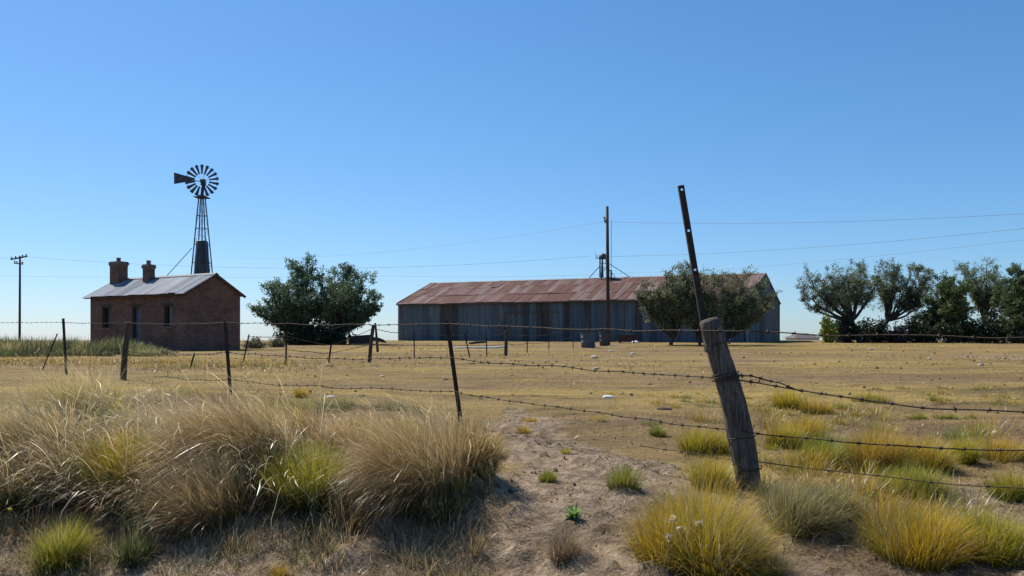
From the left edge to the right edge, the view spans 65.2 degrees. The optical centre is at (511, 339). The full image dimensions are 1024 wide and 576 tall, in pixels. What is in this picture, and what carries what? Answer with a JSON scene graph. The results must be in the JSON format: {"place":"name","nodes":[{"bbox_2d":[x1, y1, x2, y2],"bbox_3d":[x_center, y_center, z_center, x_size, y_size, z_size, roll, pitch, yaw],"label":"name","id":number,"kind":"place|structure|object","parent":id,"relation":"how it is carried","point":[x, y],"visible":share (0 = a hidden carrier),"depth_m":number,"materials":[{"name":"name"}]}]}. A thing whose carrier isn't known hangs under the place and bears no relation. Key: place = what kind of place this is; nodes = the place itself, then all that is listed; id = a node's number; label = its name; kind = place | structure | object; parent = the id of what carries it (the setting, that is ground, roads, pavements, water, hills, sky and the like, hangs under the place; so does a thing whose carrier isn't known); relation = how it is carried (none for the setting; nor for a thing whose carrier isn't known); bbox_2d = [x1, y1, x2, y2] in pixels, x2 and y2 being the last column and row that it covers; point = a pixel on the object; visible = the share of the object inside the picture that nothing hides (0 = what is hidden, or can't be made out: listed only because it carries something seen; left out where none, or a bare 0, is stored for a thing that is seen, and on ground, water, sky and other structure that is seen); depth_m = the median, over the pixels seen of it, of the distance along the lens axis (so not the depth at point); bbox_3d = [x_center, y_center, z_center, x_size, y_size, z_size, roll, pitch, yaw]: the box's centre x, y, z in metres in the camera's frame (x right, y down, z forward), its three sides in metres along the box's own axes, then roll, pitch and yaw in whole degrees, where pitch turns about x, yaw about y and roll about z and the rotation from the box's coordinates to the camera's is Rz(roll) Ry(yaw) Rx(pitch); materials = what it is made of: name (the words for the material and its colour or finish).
{"place":"outdoors","nodes":[
{"label":"outdoors","id":0,"kind":"place"},
{"bbox_2d":[0,340,1023,575],"bbox_3d":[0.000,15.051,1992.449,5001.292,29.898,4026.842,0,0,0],"label":"ground","id":1,"kind":"structure","parent":0,"point":[511,553],"depth_m":9.15,"materials":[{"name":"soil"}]},
{"bbox_2d":[5,507,11,533],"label":"yellow flower","id":2,"kind":"object","parent":1,"relation":"on","point":[10,509],"visible":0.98,"depth_m":5.10,"materials":[{"name":"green plant"}]},
{"bbox_2d":[0,400,28,458],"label":"straw tussock","id":3,"kind":"object","parent":1,"relation":"on","point":[7,427],"visible":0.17,"depth_m":5.85,"materials":[{"name":"beige plant"}]},
{"bbox_2d":[10,254,26,338],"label":"utility pole","id":4,"kind":"object","parent":1,"relation":"on","point":[19,313],"visible":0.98,"depth_m":79.91,"materials":[{"name":"wood"}]},
{"bbox_2d":[14,256,584,267],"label":"power line","id":5,"kind":"object","parent":4,"relation":"attached to","point":[377,267],"visible":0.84,"depth_m":84.89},
{"bbox_2d":[0,452,62,513],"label":"straw tussock","id":6,"kind":"object","parent":1,"relation":"on","point":[10,499],"visible":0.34,"depth_m":5.34,"materials":[{"name":"beige plant"}]},
{"bbox_2d":[0,376,98,484],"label":"straw tussock","id":7,"kind":"object","parent":1,"relation":"on","point":[44,428],"visible":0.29,"depth_m":5.91,"materials":[{"name":"beige plant"}]},
{"bbox_2d":[7,511,105,575],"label":"grass tuft","id":8,"kind":"object","parent":1,"relation":"on","point":[66,548],"visible":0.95,"depth_m":4.76,"materials":[{"name":"plant"}]},
{"bbox_2d":[1,343,142,432],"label":"straw tussock","id":9,"kind":"object","parent":1,"relation":"on","point":[57,393],"visible":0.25,"depth_m":7.42,"materials":[{"name":"beige plant"}]},
{"bbox_2d":[0,333,177,356],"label":"weed strip","id":10,"kind":"object","parent":1,"relation":"on","point":[19,347],"visible":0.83,"depth_m":39.40,"materials":[{"name":"green plant"}]},
{"bbox_2d":[48,422,164,500],"bbox_3d":[-2.761,0.860,5.656,1.024,0.551,0.978,0,0,0],"label":"straw tussock","id":11,"kind":"object","parent":1,"relation":"on","point":[121,453],"visible":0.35,"depth_m":5.52,"materials":[{"name":"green plant"}]},
{"bbox_2d":[93,520,164,568],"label":"grass tuft","id":12,"kind":"object","parent":1,"relation":"on","point":[129,553],"visible":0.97,"depth_m":4.81,"materials":[{"name":"plant"}]},
{"bbox_2d":[0,354,321,376],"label":"golden grass","id":13,"kind":"structure","parent":1,"relation":"on","point":[169,361],"depth_m":25.04,"materials":[{"name":"plant"}]},
{"bbox_2d":[76,391,245,442],"bbox_3d":[-2.998,0.732,6.837,1.426,0.688,1.414,0,0,0],"label":"straw tussock","id":14,"kind":"object","parent":1,"relation":"on","point":[118,429],"visible":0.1,"depth_m":6.76,"materials":[{"name":"beige plant"}]},
{"bbox_2d":[83,258,246,350],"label":"brick house","id":15,"kind":"structure","parent":1,"relation":"on","point":[149,296],"depth_m":52.17,"materials":[{"name":"brick"}]},
{"bbox_2d":[100,307,111,328],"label":"window","id":16,"kind":"structure","parent":15,"relation":"in","point":[108,309],"depth_m":54.28,"materials":[{"name":"glass"}]},
{"bbox_2d":[133,306,139,345],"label":"door","id":17,"kind":"structure","parent":15,"relation":"in","point":[136,309],"depth_m":52.83,"materials":[{"name":"blue paint"}]},
{"bbox_2d":[162,306,172,327],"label":"window","id":18,"kind":"structure","parent":15,"relation":"in","point":[169,325],"depth_m":51.18,"materials":[{"name":"glass"}]},
{"bbox_2d":[121,437,259,548],"bbox_3d":[-2.137,0.977,5.292,0.969,0.774,1.055,0,0,0],"label":"straw tussock","id":19,"kind":"object","parent":1,"relation":"on","point":[195,516],"visible":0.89,"depth_m":5.13,"materials":[{"name":"beige plant"}]},
{"bbox_2d":[167,164,218,275],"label":"windmill","id":20,"kind":"object","parent":1,"relation":"on","point":[201,262],"visible":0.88,"depth_m":74.69,"materials":[{"name":"metal"}]},
{"bbox_2d":[106,364,309,504],"bbox_3d":[-2.182,0.689,5.737,1.519,1.122,1.496,0,0,0],"label":"straw tussock","id":21,"kind":"object","parent":1,"relation":"on","point":[240,425],"visible":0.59,"depth_m":5.66,"materials":[{"name":"beige plant"}]},
{"bbox_2d":[240,336,268,348],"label":"round shrub","id":22,"kind":"object","parent":1,"relation":"on","point":[252,344],"visible":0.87,"depth_m":55.78,"materials":[{"name":"green plant"}]},
{"bbox_2d":[211,397,330,446],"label":"straw tussock","id":23,"kind":"object","parent":1,"relation":"on","point":[302,423],"visible":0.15,"depth_m":6.80,"materials":[{"name":"beige plant"}]},
{"bbox_2d":[267,337,287,346],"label":"round shrub","id":24,"kind":"object","parent":1,"relation":"on","point":[277,342],"visible":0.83,"depth_m":59.87,"materials":[{"name":"green plant"}]},
{"bbox_2d":[260,560,295,575],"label":"grass tuft","id":25,"kind":"object","parent":1,"relation":"on","point":[277,572],"visible":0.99,"depth_m":4.67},
{"bbox_2d":[287,385,309,397],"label":"grass tuft","id":26,"kind":"object","parent":1,"relation":"on","point":[297,394],"visible":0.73,"depth_m":11.72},
{"bbox_2d":[247,433,360,515],"bbox_3d":[-1.442,0.918,5.508,0.933,0.538,0.968,0,0,0],"label":"straw tussock","id":27,"kind":"object","parent":1,"relation":"on","point":[309,472],"visible":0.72,"depth_m":5.40,"materials":[{"name":"green plant"}]},
{"bbox_2d":[246,251,383,334],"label":"leafy tree","id":28,"kind":"object","parent":1,"relation":"on","point":[341,302],"visible":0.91,"depth_m":71.38,"materials":[{"name":"green plant"}]},
{"bbox_2d":[272,321,357,344],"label":"dense shrub","id":29,"kind":"object","parent":1,"relation":"on","point":[320,337],"visible":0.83,"depth_m":69.69,"materials":[{"name":"green plant"}]},
{"bbox_2d":[284,323,386,344],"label":"collapsed pen","id":30,"kind":"object","parent":1,"relation":"on","point":[362,339],"visible":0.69,"depth_m":70.50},
{"bbox_2d":[295,408,403,461],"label":"straw tussock","id":31,"kind":"object","parent":1,"relation":"on","point":[337,435],"visible":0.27,"depth_m":6.29,"materials":[{"name":"beige plant"}]},
{"bbox_2d":[189,323,573,368],"bbox_3d":[-4.896,-0.026,39.018,10.213,2.018,34.495,0,0,14],"label":"paddock fence","id":32,"kind":"object","parent":1,"relation":"on","point":[373,327],"visible":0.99,"depth_m":33.59,"materials":[{"name":"wood"}]},
{"bbox_2d":[303,383,482,541],"bbox_3d":[-0.803,0.795,5.536,1.335,1.009,1.287,0,0,38],"label":"straw tussock","id":33,"kind":"object","parent":1,"relation":"on","point":[424,449],"visible":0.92,"depth_m":5.39,"materials":[{"name":"beige plant"}]},
{"bbox_2d":[383,419,430,436],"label":"straw tussock","id":34,"kind":"object","parent":1,"relation":"on","point":[408,425],"visible":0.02,"depth_m":6.72,"materials":[{"name":"beige plant"}]},
{"bbox_2d":[429,413,521,480],"bbox_3d":[-0.330,0.796,5.969,0.879,0.524,0.848,0,0,31],"label":"straw tussock","id":35,"kind":"object","parent":1,"relation":"on","point":[486,448],"visible":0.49,"depth_m":5.91,"materials":[{"name":"beige plant"}]},
{"bbox_2d":[469,341,485,343],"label":"log","id":36,"kind":"object","parent":1,"relation":"on","point":[475,342],"visible":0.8,"depth_m":73.11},
{"bbox_2d":[454,346,503,347],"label":"white pole","id":37,"kind":"object","parent":1,"relation":"on","point":[482,347],"visible":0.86,"depth_m":56.27,"materials":[{"name":"metal"}]},
{"bbox_2d":[490,429,515,457],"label":"grass tuft","id":38,"kind":"object","parent":1,"relation":"on","point":[501,446],"visible":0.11,"depth_m":7.16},
{"bbox_2d":[1,343,1021,503],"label":"ground crumbs","id":39,"kind":"object","parent":1,"relation":"on","point":[554,470],"visible":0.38,"depth_m":14.76,"materials":[{"name":"soil"}]},
{"bbox_2d":[0,185,1023,491],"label":"barbed wire fence","id":40,"kind":"object","parent":1,"relation":"on","point":[726,375],"visible":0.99,"depth_m":5.95,"materials":[{"name":"brown wood"}]},
{"bbox_2d":[0,392,1023,575],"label":"straw litter","id":41,"kind":"object","parent":1,"relation":"on","point":[639,499],"visible":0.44,"depth_m":5.39,"materials":[{"name":"beige plant"}]},
{"bbox_2d":[515,424,531,433],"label":"grass tuft","id":42,"kind":"object","parent":1,"relation":"on","point":[524,430],"visible":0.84,"depth_m":8.31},
{"bbox_2d":[519,416,537,421],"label":"grass tuft","id":43,"kind":"object","parent":1,"relation":"on","point":[526,418],"visible":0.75,"depth_m":9.27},
{"bbox_2d":[536,469,560,482],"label":"grass tuft","id":44,"kind":"object","parent":1,"relation":"on","point":[550,476],"visible":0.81,"depth_m":6.16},
{"bbox_2d":[531,523,598,567],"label":"grass tuft","id":45,"kind":"object","parent":1,"relation":"on","point":[564,550],"visible":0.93,"depth_m":4.74,"materials":[{"name":"plant"}]},
{"bbox_2d":[559,447,572,453],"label":"grass tuft","id":46,"kind":"object","parent":1,"relation":"on","point":[566,451],"visible":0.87,"depth_m":7.36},
{"bbox_2d":[561,502,580,518],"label":"leafy weed","id":47,"kind":"object","parent":1,"relation":"on","point":[573,512],"visible":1,"depth_m":5.36,"materials":[{"name":"green plant"}]},
{"bbox_2d":[580,332,594,347],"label":"metal drum","id":48,"kind":"object","parent":1,"relation":"on","point":[587,339],"visible":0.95,"depth_m":57.86,"materials":[{"name":"grey paint"}]},
{"bbox_2d":[396,273,780,342],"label":"corrugated barn","id":49,"kind":"structure","parent":1,"relation":"on","point":[578,303],"depth_m":90.93,"materials":[{"name":"metal"}]},
{"bbox_2d":[515,313,541,340],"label":"sliding door","id":50,"kind":"structure","parent":49,"relation":"in","point":[523,320],"depth_m":89.68,"materials":[{"name":"metal"}]},
{"bbox_2d":[589,253,629,278],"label":"roof hoist","id":51,"kind":"object","parent":49,"relation":"on","point":[602,256],"visible":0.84,"depth_m":94.96,"materials":[{"name":"metal"}]},
{"bbox_2d":[599,332,608,345],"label":"metal drum","id":52,"kind":"object","parent":1,"relation":"on","point":[603,338],"visible":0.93,"depth_m":64.78,"materials":[{"name":"metal"}]},
{"bbox_2d":[604,206,611,344],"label":"utility pole","id":53,"kind":"object","parent":1,"relation":"on","point":[608,277],"visible":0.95,"depth_m":67.68,"materials":[{"name":"wood"}]},
{"bbox_2d":[300,214,1012,257],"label":"power line","id":54,"kind":"object","parent":53,"relation":"attached to","point":[705,223],"visible":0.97,"depth_m":60.25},
{"bbox_2d":[609,228,1023,256],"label":"power line","id":55,"kind":"object","parent":53,"relation":"attached to","point":[839,245],"visible":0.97,"depth_m":52.27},
{"bbox_2d":[617,335,636,342],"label":"feed trough","id":56,"kind":"object","parent":1,"relation":"on","point":[620,338],"visible":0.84,"depth_m":78.16,"materials":[{"name":"metal"}]},
{"bbox_2d":[603,460,652,491],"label":"grass tuft","id":57,"kind":"object","parent":1,"relation":"on","point":[619,479],"visible":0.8,"depth_m":5.91,"materials":[{"name":"plant"}]},
{"bbox_2d":[646,423,668,437],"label":"grass tuft","id":58,"kind":"object","parent":1,"relation":"on","point":[655,431],"visible":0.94,"depth_m":8.31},
{"bbox_2d":[657,407,671,409],"bbox_3d":[2.103,0.966,11.036,0.207,0.065,0.170,0,0,40],"label":"clod","id":59,"kind":"object","parent":1,"relation":"on","point":[663,408],"visible":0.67,"depth_m":10.97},
{"bbox_2d":[664,534,671,575],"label":"dry flower","id":60,"kind":"object","parent":1,"relation":"on","point":[668,535],"visible":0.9,"depth_m":4.45,"materials":[{"name":"beige plant"}]},
{"bbox_2d":[668,514,676,567],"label":"dry flower","id":61,"kind":"object","parent":1,"relation":"on","point":[672,521],"visible":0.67,"depth_m":4.55,"materials":[{"name":"beige plant"}]},
{"bbox_2d":[694,520,702,549],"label":"dry flower","id":62,"kind":"object","parent":1,"relation":"on","point":[696,523],"visible":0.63,"depth_m":4.50,"materials":[{"name":"beige plant"}]},
{"bbox_2d":[667,421,730,455],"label":"grass tuft","id":63,"kind":"object","parent":1,"relation":"on","point":[700,442],"visible":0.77,"depth_m":7.31,"materials":[{"name":"plant"}]},
{"bbox_2d":[591,459,810,575],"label":"grass tuft","id":64,"kind":"object","parent":1,"relation":"on","point":[687,543],"visible":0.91,"depth_m":4.52,"materials":[{"name":"plant"}]},
{"bbox_2d":[633,260,782,344],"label":"thorn tree","id":65,"kind":"object","parent":1,"relation":"on","point":[665,309],"visible":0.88,"depth_m":67.36,"materials":[{"name":"green plant"}]},
{"bbox_2d":[676,447,744,494],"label":"grass tuft","id":66,"kind":"object","parent":1,"relation":"on","point":[715,470],"visible":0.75,"depth_m":5.98,"materials":[{"name":"plant"}]},
{"bbox_2d":[452,414,1023,575],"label":"ground crumbs","id":67,"kind":"object","parent":1,"relation":"on","point":[792,540],"visible":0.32,"depth_m":6.24,"materials":[{"name":"soil"}]},
{"bbox_2d":[697,513,799,575],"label":"grass tuft","id":68,"kind":"object","parent":1,"relation":"on","point":[771,557],"visible":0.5,"depth_m":4.40,"materials":[{"name":"plant"}]},
{"bbox_2d":[755,415,818,449],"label":"grass tuft","id":69,"kind":"object","parent":1,"relation":"on","point":[783,439],"visible":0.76,"depth_m":7.59,"materials":[{"name":"plant"}]},
{"bbox_2d":[761,382,817,409],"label":"grass tuft","id":70,"kind":"object","parent":1,"relation":"on","point":[791,399],"visible":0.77,"depth_m":10.98,"materials":[{"name":"plant"}]},
{"bbox_2d":[742,463,862,550],"bbox_3d":[1.862,1.020,5.223,0.916,0.539,0.956,0,0,0],"label":"grass tuft","id":71,"kind":"object","parent":1,"relation":"on","point":[805,512],"visible":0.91,"depth_m":5.12,"materials":[{"name":"plant"}]},
{"bbox_2d":[784,333,820,339],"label":"distant shed","id":72,"kind":"structure","parent":1,"relation":"on","point":[800,337],"depth_m":148.26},
{"bbox_2d":[772,405,836,442],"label":"grass tuft","id":73,"kind":"object","parent":1,"relation":"on","point":[808,425],"visible":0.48,"depth_m":7.90,"materials":[{"name":"plant"}]},
{"bbox_2d":[795,393,840,414],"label":"grass tuft","id":74,"kind":"object","parent":1,"relation":"on","point":[822,409],"visible":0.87,"depth_m":10.33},
{"bbox_2d":[784,427,856,468],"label":"grass tuft","id":75,"kind":"object","parent":1,"relation":"on","point":[823,447],"visible":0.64,"depth_m":6.74,"materials":[{"name":"plant"}]},
{"bbox_2d":[819,313,838,342],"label":"dense shrub","id":76,"kind":"object","parent":1,"relation":"on","point":[828,326],"visible":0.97,"depth_m":79.72,"materials":[{"name":"green plant"}]},
{"bbox_2d":[806,472,869,520],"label":"grass tuft","id":77,"kind":"object","parent":1,"relation":"on","point":[839,494],"visible":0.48,"depth_m":5.43,"materials":[{"name":"plant"}]},
{"bbox_2d":[833,402,849,409],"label":"grass tuft","id":78,"kind":"object","parent":1,"relation":"on","point":[842,406],"visible":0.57,"depth_m":10.75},
{"bbox_2d":[794,258,891,342],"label":"thorn tree","id":79,"kind":"object","parent":1,"relation":"on","point":[855,294],"visible":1,"depth_m":81.82,"materials":[{"name":"green plant"}]},
{"bbox_2d":[835,314,864,342],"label":"dense shrub","id":80,"kind":"object","parent":1,"relation":"on","point":[844,328],"visible":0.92,"depth_m":81.44,"materials":[{"name":"green plant"}]},
{"bbox_2d":[849,407,865,415],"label":"grass tuft","id":81,"kind":"object","parent":1,"relation":"on","point":[857,412],"visible":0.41,"depth_m":10.00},
{"bbox_2d":[849,389,894,403],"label":"grass tuft","id":82,"kind":"object","parent":1,"relation":"on","point":[873,397],"visible":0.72,"depth_m":11.86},
{"bbox_2d":[856,316,890,342],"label":"dense shrub","id":83,"kind":"object","parent":1,"relation":"on","point":[878,328],"visible":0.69,"depth_m":82.29,"materials":[{"name":"green plant"}]},
{"bbox_2d":[834,417,933,471],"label":"grass tuft","id":84,"kind":"object","parent":1,"relation":"on","point":[877,453],"visible":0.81,"depth_m":6.64,"materials":[{"name":"plant"}]},
{"bbox_2d":[881,321,916,342],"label":"dense shrub","id":85,"kind":"object","parent":1,"relation":"on","point":[898,339],"visible":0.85,"depth_m":79.65,"materials":[{"name":"green plant"}]},
{"bbox_2d":[877,258,935,324],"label":"thorn tree","id":86,"kind":"object","parent":1,"relation":"on","point":[909,304],"visible":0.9,"depth_m":83.59,"materials":[{"name":"green plant"}]},
{"bbox_2d":[867,455,959,501],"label":"grass tuft","id":87,"kind":"object","parent":1,"relation":"on","point":[929,488],"visible":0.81,"depth_m":5.86,"materials":[{"name":"plant"}]},
{"bbox_2d":[904,412,926,418],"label":"grass tuft","id":88,"kind":"object","parent":1,"relation":"on","point":[918,415],"visible":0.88,"depth_m":9.70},
{"bbox_2d":[836,480,1003,574],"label":"grass tuft","id":89,"kind":"object","parent":1,"relation":"on","point":[911,538],"visible":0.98,"depth_m":4.67,"materials":[{"name":"plant"}]},
{"bbox_2d":[901,306,940,342],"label":"dense shrub","id":90,"kind":"object","parent":1,"relation":"on","point":[921,327],"visible":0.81,"depth_m":80.30,"materials":[{"name":"green plant"}]},
{"bbox_2d":[880,427,973,474],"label":"grass tuft","id":91,"kind":"object","parent":1,"relation":"on","point":[943,460],"visible":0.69,"depth_m":6.57,"materials":[{"name":"plant"}]},
{"bbox_2d":[909,269,978,342],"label":"leafy tree","id":92,"kind":"object","parent":1,"relation":"on","point":[951,302],"visible":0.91,"depth_m":79.05,"materials":[{"name":"green plant"}]},
{"bbox_2d":[931,412,959,418],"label":"grass tuft","id":93,"kind":"object","parent":1,"relation":"on","point":[949,416],"visible":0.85,"depth_m":9.65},
{"bbox_2d":[930,314,985,342],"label":"dense shrub","id":94,"kind":"object","parent":1,"relation":"on","point":[959,330],"visible":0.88,"depth_m":78.61,"materials":[{"name":"green plant"}]},
{"bbox_2d":[939,423,1002,464],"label":"grass tuft","id":95,"kind":"object","parent":1,"relation":"on","point":[970,456],"visible":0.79,"depth_m":6.87,"materials":[{"name":"plant"}]},
{"bbox_2d":[964,411,978,418],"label":"grass tuft","id":96,"kind":"object","parent":1,"relation":"on","point":[970,417],"visible":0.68,"depth_m":9.59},
{"bbox_2d":[926,488,1023,569],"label":"grass tuft","id":97,"kind":"object","parent":1,"relation":"on","point":[1010,549],"visible":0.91,"depth_m":4.67,"materials":[{"name":"plant"}]},
{"bbox_2d":[953,257,1009,339],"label":"thorn tree","id":98,"kind":"object","parent":1,"relation":"on","point":[980,301],"visible":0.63,"depth_m":83.84,"materials":[{"name":"green plant"}]},
{"bbox_2d":[968,307,1008,342],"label":"dense shrub","id":99,"kind":"object","parent":1,"relation":"on","point":[991,326],"visible":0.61,"depth_m":79.76,"materials":[{"name":"green plant"}]},
{"bbox_2d":[972,427,1023,464],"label":"grass tuft","id":100,"kind":"object","parent":1,"relation":"on","point":[1010,456],"visible":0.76,"depth_m":7.08,"materials":[{"name":"plant"}]},
{"bbox_2d":[977,465,1023,503],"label":"grass tuft","id":101,"kind":"object","parent":1,"relation":"on","point":[1004,494],"visible":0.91,"depth_m":5.77,"materials":[{"name":"plant"}]},
{"bbox_2d":[987,262,1023,323],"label":"leafy tree","id":102,"kind":"object","parent":1,"relation":"on","point":[1009,300],"visible":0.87,"depth_m":78.62,"materials":[{"name":"green plant"}]},
{"bbox_2d":[998,303,1023,342],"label":"dense shrub","id":103,"kind":"object","parent":1,"relation":"on","point":[1014,325],"visible":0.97,"depth_m":76.76,"materials":[{"name":"green plant"}]},
{"bbox_2d":[0,347,1023,575],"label":"tall grass","id":104,"kind":"structure","parent":0,"point":[78,500],"depth_m":5.43,"materials":[{"name":"plant"}]},
{"bbox_2d":[0,0,1023,339],"label":"sky","id":105,"kind":"structure","parent":0,"point":[330,129],"materials":[{"name":"blue"}]},
{"bbox_2d":[10,340,1023,369],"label":"field grass","id":106,"kind":"structure","parent":0,"point":[552,355],"depth_m":34.74,"materials":[{"name":"plant"}]},
{"bbox_2d":[35,240,1019,277],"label":"power line","id":107,"kind":"object","parent":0,"point":[595,274],"visible":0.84,"depth_m":101.17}
]}

